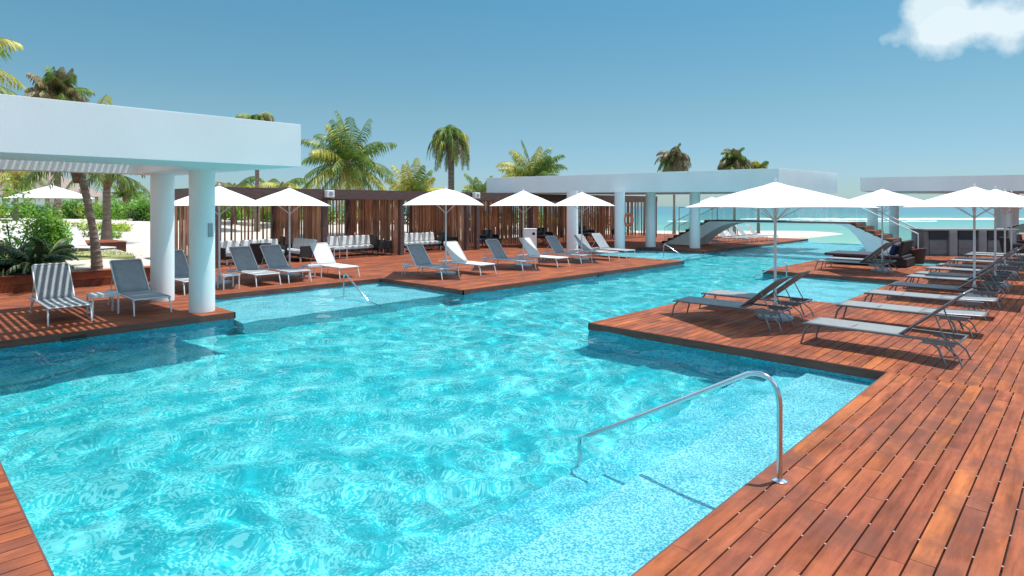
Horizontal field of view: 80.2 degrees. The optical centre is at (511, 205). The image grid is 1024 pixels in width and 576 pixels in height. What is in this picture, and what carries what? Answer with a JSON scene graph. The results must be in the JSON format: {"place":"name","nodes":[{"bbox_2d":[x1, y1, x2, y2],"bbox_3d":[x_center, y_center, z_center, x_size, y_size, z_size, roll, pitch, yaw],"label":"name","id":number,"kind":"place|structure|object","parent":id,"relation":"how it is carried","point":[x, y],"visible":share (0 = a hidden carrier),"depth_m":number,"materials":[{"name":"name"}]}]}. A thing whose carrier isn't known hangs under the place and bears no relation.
{"place":"outdoors","nodes":[
{"label":"outdoors","id":0,"kind":"place"},
{"bbox_2d":[2,251,134,259],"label":"lawn","id":1,"kind":"structure","parent":0,"point":[105,255],"depth_m":19.91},
{"bbox_2d":[1,228,27,257],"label":"sun lounger","id":2,"kind":"object","parent":1,"relation":"on","point":[15,233],"visible":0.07,"depth_m":18.56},
{"bbox_2d":[66,227,116,255],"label":"sun lounger","id":3,"kind":"object","parent":1,"relation":"on","point":[78,241],"visible":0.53,"depth_m":19.82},
{"bbox_2d":[0,210,840,274],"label":"sand","id":4,"kind":"structure","parent":0,"point":[137,237],"depth_m":32.73,"materials":[{"name":"sand"}]},
{"bbox_2d":[0,37,27,177],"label":"palm tree","id":5,"kind":"object","parent":4,"relation":"on","point":[4,43],"visible":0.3,"depth_m":13.57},
{"bbox_2d":[0,203,41,218],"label":"dune shrub","id":6,"kind":"object","parent":4,"relation":"on","point":[26,208],"visible":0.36,"depth_m":41.36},
{"bbox_2d":[0,170,48,219],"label":"palm tree","id":7,"kind":"object","parent":4,"relation":"on","point":[19,175],"visible":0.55,"depth_m":33.84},
{"bbox_2d":[0,176,74,261],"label":"garden bush","id":8,"kind":"object","parent":4,"relation":"on","point":[55,231],"visible":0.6,"depth_m":16.96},
{"bbox_2d":[22,237,78,262],"bbox_3d":[-12.614,1.383,16.617,1.327,1.135,1.285,0,0,44],"label":"cycad","id":9,"kind":"object","parent":4,"relation":"on","point":[49,248],"visible":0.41,"depth_m":16.64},
{"bbox_2d":[0,170,102,215],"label":"thatched pavilion","id":10,"kind":"structure","parent":4,"relation":"on","point":[65,183],"depth_m":57.58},
{"bbox_2d":[23,201,85,218],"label":"dune shrub","id":11,"kind":"object","parent":4,"relation":"on","point":[73,216],"visible":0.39,"depth_m":43.07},
{"bbox_2d":[24,66,94,219],"bbox_3d":[-18.002,-1.827,24.062,2.314,7.454,2.320,0,0,44],"label":"palm tree","id":12,"kind":"object","parent":4,"relation":"on","point":[57,85],"visible":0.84,"depth_m":23.80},
{"bbox_2d":[1,239,126,252],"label":"garden platform","id":13,"kind":"structure","parent":4,"relation":"on","point":[120,245],"depth_m":23.09,"materials":[{"name":"brown wood"}]},
{"bbox_2d":[5,185,93,214],"bbox_3d":[-16.957,0.420,22.400,2.120,2.520,2.120,0,0,-18],"label":"sun umbrella","id":14,"kind":"object","parent":13,"relation":"on","point":[54,192],"visible":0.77,"depth_m":21.89,"materials":[{"name":"fabric"}]},
{"bbox_2d":[48,199,95,218],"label":"dune shrub","id":15,"kind":"object","parent":4,"relation":"on","point":[75,202],"visible":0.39,"depth_m":43.39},
{"bbox_2d":[0,94,144,269],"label":"palm tree","id":16,"kind":"object","parent":4,"relation":"on","point":[96,261],"visible":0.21,"depth_m":16.09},
{"bbox_2d":[63,219,101,230],"bbox_3d":[-21.930,1.023,30.574,1.512,0.716,2.962,0,0,44],"label":"ground creeper","id":17,"kind":"object","parent":4,"relation":"on","point":[77,224],"visible":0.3,"depth_m":30.59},
{"bbox_2d":[50,172,149,239],"bbox_3d":[-17.007,-0.799,25.582,3.722,5.198,3.177,0,0,-1],"label":"palm tree","id":18,"kind":"object","parent":4,"relation":"on","point":[106,231],"visible":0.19,"depth_m":25.48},
{"bbox_2d":[73,199,128,218],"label":"dune shrub","id":19,"kind":"object","parent":4,"relation":"on","point":[81,213],"visible":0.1,"depth_m":42.93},
{"bbox_2d":[98,220,133,231],"bbox_3d":[-20.598,1.105,31.884,1.600,0.762,1.925,0,0,-8],"label":"ground creeper","id":20,"kind":"object","parent":4,"relation":"on","point":[119,227],"visible":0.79,"depth_m":31.49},
{"bbox_2d":[93,198,142,219],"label":"dune shrub","id":21,"kind":"object","parent":4,"relation":"on","point":[96,210],"visible":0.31,"depth_m":40.68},
{"bbox_2d":[111,178,146,218],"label":"palm tree","id":22,"kind":"object","parent":4,"relation":"on","point":[117,193],"visible":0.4,"depth_m":43.81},
{"bbox_2d":[111,191,149,220],"bbox_3d":[-23.676,0.113,38.979,2.795,2.186,3.397,0,0,44],"label":"dune shrub","id":23,"kind":"object","parent":4,"relation":"on","point":[145,205],"visible":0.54,"depth_m":38.55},
{"bbox_2d":[126,206,178,220],"bbox_3d":[-23.013,0.377,39.762,2.732,1.594,4.034,0,0,44],"label":"dune shrub","id":24,"kind":"object","parent":4,"relation":"on","point":[135,217],"visible":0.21,"depth_m":38.60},
{"bbox_2d":[221,206,251,220],"bbox_3d":[-18.568,0.260,40.138,2.553,1.792,3.593,0,0,44],"label":"dune shrub","id":25,"kind":"object","parent":4,"relation":"on","point":[229,212],"visible":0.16,"depth_m":39.90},
{"bbox_2d":[215,176,263,223],"bbox_3d":[-16.938,0.001,37.032,4.121,3.597,3.798,0,0,44],"label":"palm tree","id":26,"kind":"object","parent":4,"relation":"on","point":[244,182],"visible":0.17,"depth_m":36.89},
{"bbox_2d":[235,112,274,231],"bbox_3d":[-14.284,-1.776,34.001,2.214,7.153,2.265,0,0,44],"label":"palm tree","id":27,"kind":"object","parent":4,"relation":"on","point":[265,116],"visible":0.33,"depth_m":33.86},
{"bbox_2d":[259,178,311,226],"bbox_3d":[-14.142,0.047,37.083,3.867,3.506,3.539,0,0,44],"label":"palm tree","id":28,"kind":"object","parent":4,"relation":"on","point":[273,183],"visible":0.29,"depth_m":36.72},
{"bbox_2d":[328,202,357,223],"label":"dune shrub","id":29,"kind":"object","parent":4,"relation":"on","point":[340,213],"visible":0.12,"depth_m":41.38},
{"bbox_2d":[301,110,396,208],"bbox_3d":[-8.825,-1.556,32.993,5.085,7.311,4.543,0,0,-9],"label":"palm tree","id":30,"kind":"object","parent":4,"relation":"on","point":[348,171],"visible":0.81,"depth_m":32.45,"materials":[{"name":"plant"}]},
{"bbox_2d":[383,158,443,190],"bbox_3d":[-5.736,-0.461,36.165,3.536,4.922,3.278,0,0,-2],"label":"palm tree","id":31,"kind":"object","parent":4,"relation":"on","point":[413,183],"visible":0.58,"depth_m":35.70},
{"bbox_2d":[427,124,469,189],"bbox_3d":[-3.457,-1.214,33.973,2.397,6.827,2.432,0,0,44],"label":"palm tree","id":32,"kind":"object","parent":4,"relation":"on","point":[453,141],"visible":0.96,"depth_m":33.56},
{"bbox_2d":[462,173,492,192],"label":"palm tree","id":33,"kind":"object","parent":4,"relation":"on","point":[475,186],"visible":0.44,"depth_m":43.83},
{"bbox_2d":[496,140,567,176],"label":"palm tree","id":34,"kind":"object","parent":4,"relation":"on","point":[520,169],"visible":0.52,"depth_m":41.47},
{"bbox_2d":[654,143,691,233],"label":"palm tree","id":35,"kind":"object","parent":4,"relation":"on","point":[675,159],"visible":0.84,"depth_m":61.41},
{"bbox_2d":[717,147,752,234],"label":"palm tree","id":36,"kind":"object","parent":4,"relation":"on","point":[734,159],"visible":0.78,"depth_m":61.47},
{"bbox_2d":[747,161,768,233],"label":"palm tree","id":37,"kind":"object","parent":4,"relation":"on","point":[758,165],"visible":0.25,"depth_m":65.82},
{"bbox_2d":[0,242,936,575],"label":"pool water","id":38,"kind":"structure","parent":0,"point":[386,430],"depth_m":6.05,"materials":[{"name":"liquid"}]},
{"bbox_2d":[4,240,938,373],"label":"pool wall","id":39,"kind":"structure","parent":0,"point":[553,282],"depth_m":10.02,"materials":[{"name":"tile"}]},
{"bbox_2d":[0,233,1023,575],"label":"pool deck","id":40,"kind":"structure","parent":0,"point":[910,463],"depth_m":5.84,"materials":[{"name":"brown wood"}]},
{"bbox_2d":[0,241,33,275],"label":"cycad","id":41,"kind":"object","parent":40,"relation":"on","point":[5,268],"visible":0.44,"depth_m":15.22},
{"bbox_2d":[0,241,78,275],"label":"cycad","id":42,"kind":"object","parent":40,"relation":"on","point":[24,264],"visible":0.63,"depth_m":15.17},
{"bbox_2d":[29,262,92,326],"bbox_3d":[-8.571,1.625,11.508,2.034,0.960,0.672,0,0,44],"label":"sun lounger","id":43,"kind":"object","parent":40,"relation":"on","point":[53,287],"visible":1,"depth_m":11.82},
{"bbox_2d":[0,266,149,293],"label":"timber step","id":44,"kind":"object","parent":40,"relation":"on","point":[24,283],"visible":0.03,"depth_m":15.64,"materials":[{"name":"brown wood"}]},
{"bbox_2d":[86,291,119,315],"bbox_3d":[-7.969,1.900,11.841,0.464,0.400,0.464,0,0,44],"label":"side table","id":45,"kind":"object","parent":40,"relation":"on","point":[92,296],"visible":0.98,"depth_m":11.79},
{"bbox_2d":[107,258,171,316],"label":"sun lounger","id":46,"kind":"object","parent":40,"relation":"on","point":[129,277],"visible":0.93,"depth_m":12.79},
{"bbox_2d":[0,94,300,312],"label":"white pergola","id":47,"kind":"object","parent":40,"relation":"on","point":[162,148],"visible":1,"depth_m":9.97,"materials":[{"name":"paint"}]},
{"bbox_2d":[175,249,188,294],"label":"sun lounger","id":48,"kind":"object","parent":40,"relation":"on","point":[181,270],"visible":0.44,"depth_m":15.64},
{"bbox_2d":[175,183,264,285],"bbox_3d":[-7.847,0.745,16.300,2.280,2.710,2.280,0,0,-18],"label":"sun umbrella","id":49,"kind":"object","parent":40,"relation":"on","point":[225,197],"visible":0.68,"depth_m":15.81,"materials":[{"name":"fabric"}]},
{"bbox_2d":[216,272,239,289],"bbox_3d":[-7.207,1.910,15.450,0.424,0.380,0.424,0,0,44],"label":"side table","id":50,"kind":"object","parent":40,"relation":"on","point":[232,274],"visible":1,"depth_m":15.43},
{"bbox_2d":[226,246,280,286],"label":"sun lounger","id":51,"kind":"object","parent":40,"relation":"on","point":[244,260],"visible":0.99,"depth_m":16.96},
{"bbox_2d":[220,239,286,264],"bbox_3d":[-9.649,1.685,22.579,0.820,0.830,2.320,0,0,44],"label":"outdoor sofa","id":52,"kind":"object","parent":40,"relation":"on","point":[225,253],"visible":0.36,"depth_m":22.32,"materials":[{"name":"fabric"}]},
{"bbox_2d":[250,243,270,260],"bbox_3d":[-8.468,1.672,20.586,0.730,0.862,0.736,0,0,-16],"label":"armchair","id":53,"kind":"object","parent":40,"relation":"on","point":[257,251],"visible":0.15,"depth_m":20.25,"materials":[{"name":"wicker"}]},
{"bbox_2d":[258,244,311,283],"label":"sun lounger","id":54,"kind":"object","parent":40,"relation":"on","point":[274,257],"visible":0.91,"depth_m":17.68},
{"bbox_2d":[255,185,329,276],"bbox_3d":[-6.647,0.745,18.170,2.280,2.710,2.280,0,0,-14],"label":"sun umbrella","id":55,"kind":"object","parent":40,"relation":"on","point":[289,197],"visible":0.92,"depth_m":17.53,"materials":[{"name":"fabric"}]},
{"bbox_2d":[279,238,318,261],"bbox_3d":[-8.218,1.685,23.492,1.820,0.830,0.820,0,0,44],"label":"outdoor sofa","id":56,"kind":"object","parent":40,"relation":"on","point":[300,247],"visible":0.69,"depth_m":23.14,"materials":[{"name":"fabric"}]},
{"bbox_2d":[302,264,321,278],"bbox_3d":[-5.839,1.910,17.740,0.424,0.380,0.424,0,0,44],"label":"side table","id":57,"kind":"object","parent":40,"relation":"on","point":[308,266],"visible":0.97,"depth_m":17.71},
{"bbox_2d":[175,187,469,267],"bbox_3d":[-7.634,0.730,26.085,4.570,2.740,11.550,0,0,44],"label":"slatted cabana","id":58,"kind":"object","parent":40,"relation":"on","point":[389,225],"visible":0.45,"depth_m":26.07,"materials":[{"name":"brown wood"}]},
{"bbox_2d":[324,190,334,197],"bbox_3d":[-6.987,-0.460,23.280,0.229,0.280,0.320,0,0,44],"label":"speaker box","id":59,"kind":"object","parent":58,"relation":"attached to","point":[329,193],"visible":1,"depth_m":23.21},
{"bbox_2d":[306,242,359,278],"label":"sun lounger","id":60,"kind":"object","parent":40,"relation":"on","point":[323,255],"visible":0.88,"depth_m":18.71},
{"bbox_2d":[327,235,377,254],"bbox_3d":[-6.883,1.685,25.676,0.820,0.830,2.420,0,0,44],"label":"outdoor sofa","id":61,"kind":"object","parent":40,"relation":"on","point":[358,243],"visible":0.6,"depth_m":25.70,"materials":[{"name":"fabric"}]},
{"bbox_2d":[370,235,391,254],"bbox_3d":[-5.651,1.672,26.174,0.736,0.862,0.730,0,0,-36],"label":"armchair","id":62,"kind":"object","parent":40,"relation":"on","point":[376,243],"visible":0.95,"depth_m":25.92,"materials":[{"name":"wicker"}]},
{"bbox_2d":[395,232,442,251],"bbox_3d":[-4.393,1.685,28.484,0.820,0.830,2.320,0,0,44],"label":"outdoor sofa","id":63,"kind":"object","parent":40,"relation":"on","point":[426,239],"visible":0.7,"depth_m":28.58,"materials":[{"name":"fabric"}]},
{"bbox_2d":[402,243,459,279],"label":"sun lounger","id":64,"kind":"object","parent":40,"relation":"on","point":[419,254],"visible":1,"depth_m":18.43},
{"bbox_2d":[403,186,483,275],"bbox_3d":[-2.023,0.745,18.609,2.280,2.710,2.280,0,0,-1],"label":"sun umbrella","id":65,"kind":"object","parent":40,"relation":"on","point":[445,197],"visible":0.99,"depth_m":17.88,"materials":[{"name":"fabric"}]},
{"bbox_2d":[437,232,457,248],"bbox_3d":[-3.089,1.672,29.120,0.730,0.862,0.736,0,0,44],"label":"armchair","id":66,"kind":"object","parent":40,"relation":"on","point":[441,236],"visible":0.49,"depth_m":28.91,"materials":[{"name":"wicker"}]},
{"bbox_2d":[438,241,495,275],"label":"sun lounger","id":67,"kind":"object","parent":40,"relation":"on","point":[456,253],"visible":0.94,"depth_m":19.48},
{"bbox_2d":[0,240,948,575],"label":"deck edge","id":68,"kind":"object","parent":40,"relation":"attached to","point":[824,366],"visible":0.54,"depth_m":10.62,"materials":[{"name":"wood"}]},
{"bbox_2d":[61,335,85,341],"bbox_3d":[-7.287,2.220,10.118,0.021,0.100,0.340,0,0,44],"label":"pool skimmer","id":69,"kind":"object","parent":68,"relation":"attached to","point":[73,338],"visible":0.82,"depth_m":10.11,"materials":[{"name":"black plastic"}]},
{"bbox_2d":[481,229,498,246],"bbox_3d":[-1.151,1.672,31.624,0.730,0.862,0.736,0,0,-31],"label":"armchair","id":70,"kind":"object","parent":40,"relation":"on","point":[488,233],"visible":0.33,"depth_m":31.80,"materials":[{"name":"wicker"}]},
{"bbox_2d":[480,239,535,270],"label":"sun lounger","id":71,"kind":"object","parent":40,"relation":"on","point":[496,249],"visible":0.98,"depth_m":20.80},
{"bbox_2d":[490,188,557,266],"bbox_3d":[0.395,0.745,21.112,2.280,2.710,2.280,0,0,0],"label":"sun umbrella","id":72,"kind":"object","parent":40,"relation":"on","point":[523,198],"visible":0.99,"depth_m":20.35,"materials":[{"name":"fabric"}]},
{"bbox_2d":[524,228,536,247],"bbox_3d":[0.907,1.600,30.400,0.660,0.940,0.600,0,0,-1],"label":"litter bin","id":73,"kind":"object","parent":40,"relation":"on","point":[531,233],"visible":0.62,"depth_m":30.12,"materials":[{"name":"white plastic"}]},
{"bbox_2d":[424,192,656,249],"bbox_3d":[2.411,0.730,36.543,4.570,2.740,16.550,0,0,44],"label":"slatted cabana","id":74,"kind":"object","parent":40,"relation":"on","point":[501,219],"visible":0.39,"depth_m":34.86,"materials":[{"name":"brown wood"}]},
{"bbox_2d":[514,237,569,267],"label":"sun lounger","id":75,"kind":"object","parent":40,"relation":"on","point":[531,248],"visible":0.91,"depth_m":21.81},
{"bbox_2d":[537,227,552,242],"bbox_3d":[1.827,1.672,34.582,0.730,0.862,0.736,0,0,-36],"label":"armchair","id":76,"kind":"object","parent":40,"relation":"on","point":[541,231],"visible":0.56,"depth_m":34.63,"materials":[{"name":"wicker"}]},
{"bbox_2d":[541,236,592,263],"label":"sun lounger","id":77,"kind":"object","parent":40,"relation":"on","point":[555,244],"visible":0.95,"depth_m":23.16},
{"bbox_2d":[556,190,613,260],"bbox_3d":[2.707,0.745,23.606,2.280,2.710,2.280,0,0,2],"label":"sun umbrella","id":78,"kind":"object","parent":40,"relation":"on","point":[581,199],"visible":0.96,"depth_m":22.90,"materials":[{"name":"fabric"}]},
{"bbox_2d":[569,234,619,260],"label":"sun lounger","id":79,"kind":"object","parent":40,"relation":"on","point":[586,247],"visible":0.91,"depth_m":24.38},
{"bbox_2d":[588,233,635,258],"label":"sun lounger","id":80,"kind":"object","parent":40,"relation":"on","point":[600,241],"visible":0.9,"depth_m":25.42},
{"bbox_2d":[486,168,836,252],"bbox_3d":[8.149,0.165,31.634,16.117,3.870,9.962,0,0,-33],"label":"white pergola","id":81,"kind":"object","parent":40,"relation":"on","point":[652,185],"visible":0.91,"depth_m":29.96,"materials":[{"name":"paint"}]},
{"bbox_2d":[624,213,633,226],"bbox_3d":[5.715,0.680,29.941,0.710,0.710,0.105,0,0,-30],"label":"life ring","id":82,"kind":"object","parent":81,"relation":"hanging from","point":[631,221],"visible":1,"depth_m":29.92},
{"bbox_2d":[584,371,787,483],"bbox_3d":[1.369,2.146,5.285,1.976,1.708,0.110,0,0,44],"label":"pool handrail","id":83,"kind":"object","parent":40,"relation":"attached to","point":[779,479],"visible":0.85,"depth_m":4.83,"materials":[{"name":"silver metal"}]},
{"bbox_2d":[710,232,749,243],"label":"sun lounger","id":84,"kind":"object","parent":40,"relation":"on","point":[722,234],"visible":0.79,"depth_m":34.30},
{"bbox_2d":[671,276,793,330],"bbox_3d":[3.972,1.664,11.074,2.034,0.882,0.672,0,0,43],"label":"sun lounger","id":85,"kind":"object","parent":40,"relation":"on","point":[751,301],"visible":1,"depth_m":10.76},
{"bbox_2d":[720,228,758,242],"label":"sun lounger","id":86,"kind":"object","parent":40,"relation":"on","point":[731,232],"visible":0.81,"depth_m":35.35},
{"bbox_2d":[731,225,768,241],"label":"sun lounger","id":87,"kind":"object","parent":40,"relation":"on","point":[740,230],"visible":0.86,"depth_m":36.46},
{"bbox_2d":[699,270,813,320],"bbox_3d":[4.803,1.664,12.041,2.034,0.882,0.672,0,0,43],"label":"sun lounger","id":88,"kind":"object","parent":40,"relation":"on","point":[770,296],"visible":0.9,"depth_m":11.71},
{"bbox_2d":[746,224,778,239],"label":"sun lounger","id":89,"kind":"object","parent":40,"relation":"on","point":[751,229],"visible":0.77,"depth_m":37.67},
{"bbox_2d":[685,178,879,321],"bbox_3d":[4.893,0.790,11.302,2.360,2.620,2.360,0,0,-15],"label":"sun umbrella","id":90,"kind":"object","parent":40,"relation":"on","point":[775,195],"visible":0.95,"depth_m":10.79,"materials":[{"name":"fabric"}]},
{"bbox_2d":[662,207,918,252],"bbox_3d":[13.222,0.943,30.006,12.140,2.316,1.644,0,0,44],"label":"footbridge","id":91,"kind":"object","parent":40,"relation":"on","point":[869,237],"visible":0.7,"depth_m":28.41,"materials":[{"name":"white concrete"}]},
{"bbox_2d":[814,242,890,274],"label":"sun lounger","id":92,"kind":"object","parent":40,"relation":"on","point":[873,264],"visible":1,"depth_m":19.04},
{"bbox_2d":[825,240,897,269],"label":"sun lounger","id":93,"kind":"object","parent":40,"relation":"on","point":[873,256],"visible":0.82,"depth_m":19.96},
{"bbox_2d":[824,239,915,266],"bbox_3d":[12.876,1.631,21.901,2.570,0.879,1.570,0,0,44],"label":"daybed","id":94,"kind":"object","parent":40,"relation":"on","point":[900,254],"visible":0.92,"depth_m":21.09,"materials":[{"name":"fabric"}]},
{"bbox_2d":[849,187,923,272],"bbox_3d":[11.775,0.745,19.333,2.280,2.710,2.280,0,0,9],"label":"sun umbrella","id":95,"kind":"object","parent":40,"relation":"on","point":[882,197],"visible":0.81,"depth_m":18.82,"materials":[{"name":"fabric"}]},
{"bbox_2d":[800,288,973,367],"bbox_3d":[5.365,1.613,8.813,0.672,0.984,2.057,0,0,-45],"label":"sun lounger","id":96,"kind":"object","parent":40,"relation":"on","point":[890,330],"visible":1,"depth_m":8.55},
{"bbox_2d":[834,300,987,337],"bbox_3d":[6.843,1.919,10.524,2.177,0.371,0.672,0,0,42],"label":"sun lounger","id":97,"kind":"object","parent":40,"relation":"on","point":[958,315],"visible":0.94,"depth_m":10.32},
{"bbox_2d":[909,248,926,263],"bbox_3d":[14.464,1.777,21.774,0.676,0.578,0.626,0,0,-16],"label":"tub chair","id":98,"kind":"object","parent":40,"relation":"on","point":[919,254],"visible":0.62,"depth_m":21.52,"materials":[{"name":"brown wicker"}]},
{"bbox_2d":[863,289,998,319],"bbox_3d":[8.226,1.919,12.037,2.177,0.371,0.672,0,0,42],"label":"sun lounger","id":99,"kind":"object","parent":40,"relation":"on","point":[973,301],"visible":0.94,"depth_m":11.83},
{"bbox_2d":[860,175,1023,237],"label":"white pergola","id":100,"kind":"object","parent":40,"relation":"on","point":[1014,184],"visible":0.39,"depth_m":27.55,"materials":[{"name":"paint"}]},
{"bbox_2d":[886,264,1002,307],"bbox_3d":[9.478,1.664,13.371,2.034,0.882,0.672,0,0,43],"label":"sun lounger","id":101,"kind":"object","parent":40,"relation":"on","point":[986,291],"visible":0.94,"depth_m":13.11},
{"bbox_2d":[903,257,1007,296],"bbox_3d":[10.894,1.664,14.989,2.034,0.882,0.672,0,0,43],"label":"sun lounger","id":102,"kind":"object","parent":40,"relation":"on","point":[994,282],"visible":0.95,"depth_m":14.73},
{"bbox_2d":[912,251,1012,291],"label":"sun lounger","id":103,"kind":"object","parent":40,"relation":"on","point":[1001,277],"visible":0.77,"depth_m":15.52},
{"bbox_2d":[903,183,1023,296],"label":"sun umbrella","id":104,"kind":"object","parent":40,"relation":"on","point":[974,197],"visible":0.94,"depth_m":13.50,"materials":[{"name":"fabric"}]},
{"bbox_2d":[910,228,1019,255],"bbox_3d":[19.240,1.535,25.914,3.824,1.130,1.070,0,0,3],"label":"pool bar","id":105,"kind":"object","parent":40,"relation":"on","point":[946,241],"visible":0.82,"depth_m":25.47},
{"bbox_2d":[923,247,1017,284],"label":"sun lounger","id":106,"kind":"object","parent":40,"relation":"on","point":[1006,273],"visible":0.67,"depth_m":16.71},
{"bbox_2d":[935,248,1022,280],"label":"sun lounger","id":107,"kind":"object","parent":40,"relation":"on","point":[1013,268],"visible":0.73,"depth_m":17.71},
{"bbox_2d":[938,186,1023,287],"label":"sun umbrella","id":108,"kind":"object","parent":40,"relation":"on","point":[995,215],"visible":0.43,"depth_m":15.84,"materials":[{"name":"fabric"}]},
{"bbox_2d":[948,245,1023,273],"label":"sun lounger","id":109,"kind":"object","parent":40,"relation":"on","point":[1018,264],"visible":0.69,"depth_m":19.32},
{"bbox_2d":[954,247,1023,270],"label":"sun lounger","id":110,"kind":"object","parent":40,"relation":"on","point":[992,259],"visible":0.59,"depth_m":20.23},
{"bbox_2d":[962,248,1023,262],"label":"sun lounger","id":111,"kind":"object","parent":40,"relation":"on","point":[968,254],"visible":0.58,"depth_m":21.91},
{"bbox_2d":[992,189,1018,275],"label":"sun umbrella","id":112,"kind":"object","parent":40,"relation":"on","point":[1004,213],"visible":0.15,"depth_m":18.49,"materials":[{"name":"metal"}]},
{"bbox_2d":[999,237,1023,252],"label":"armchair","id":113,"kind":"object","parent":40,"relation":"on","point":[1014,245],"visible":0.5,"depth_m":23.86,"materials":[{"name":"wicker"}]},
{"bbox_2d":[999,191,1023,267],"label":"sun umbrella","id":114,"kind":"object","parent":40,"relation":"on","point":[1011,212],"visible":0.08,"depth_m":20.91,"materials":[{"name":"metal"}]},
{"bbox_2d":[0,0,1023,205],"label":"sky","id":115,"kind":"structure","parent":0,"point":[854,90],"materials":[{"name":"blue"}]},
{"bbox_2d":[7,206,1023,243],"bbox_3d":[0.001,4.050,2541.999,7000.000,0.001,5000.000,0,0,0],"label":"sea","id":116,"kind":"structure","parent":0,"point":[665,215],"depth_m":211.68,"materials":[{"name":"liquid"}]},
{"bbox_2d":[667,218,1023,221],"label":"surf","id":117,"kind":"structure","parent":116,"relation":"on","point":[798,219],"depth_m":178.89,"materials":[{"name":"liquid"}]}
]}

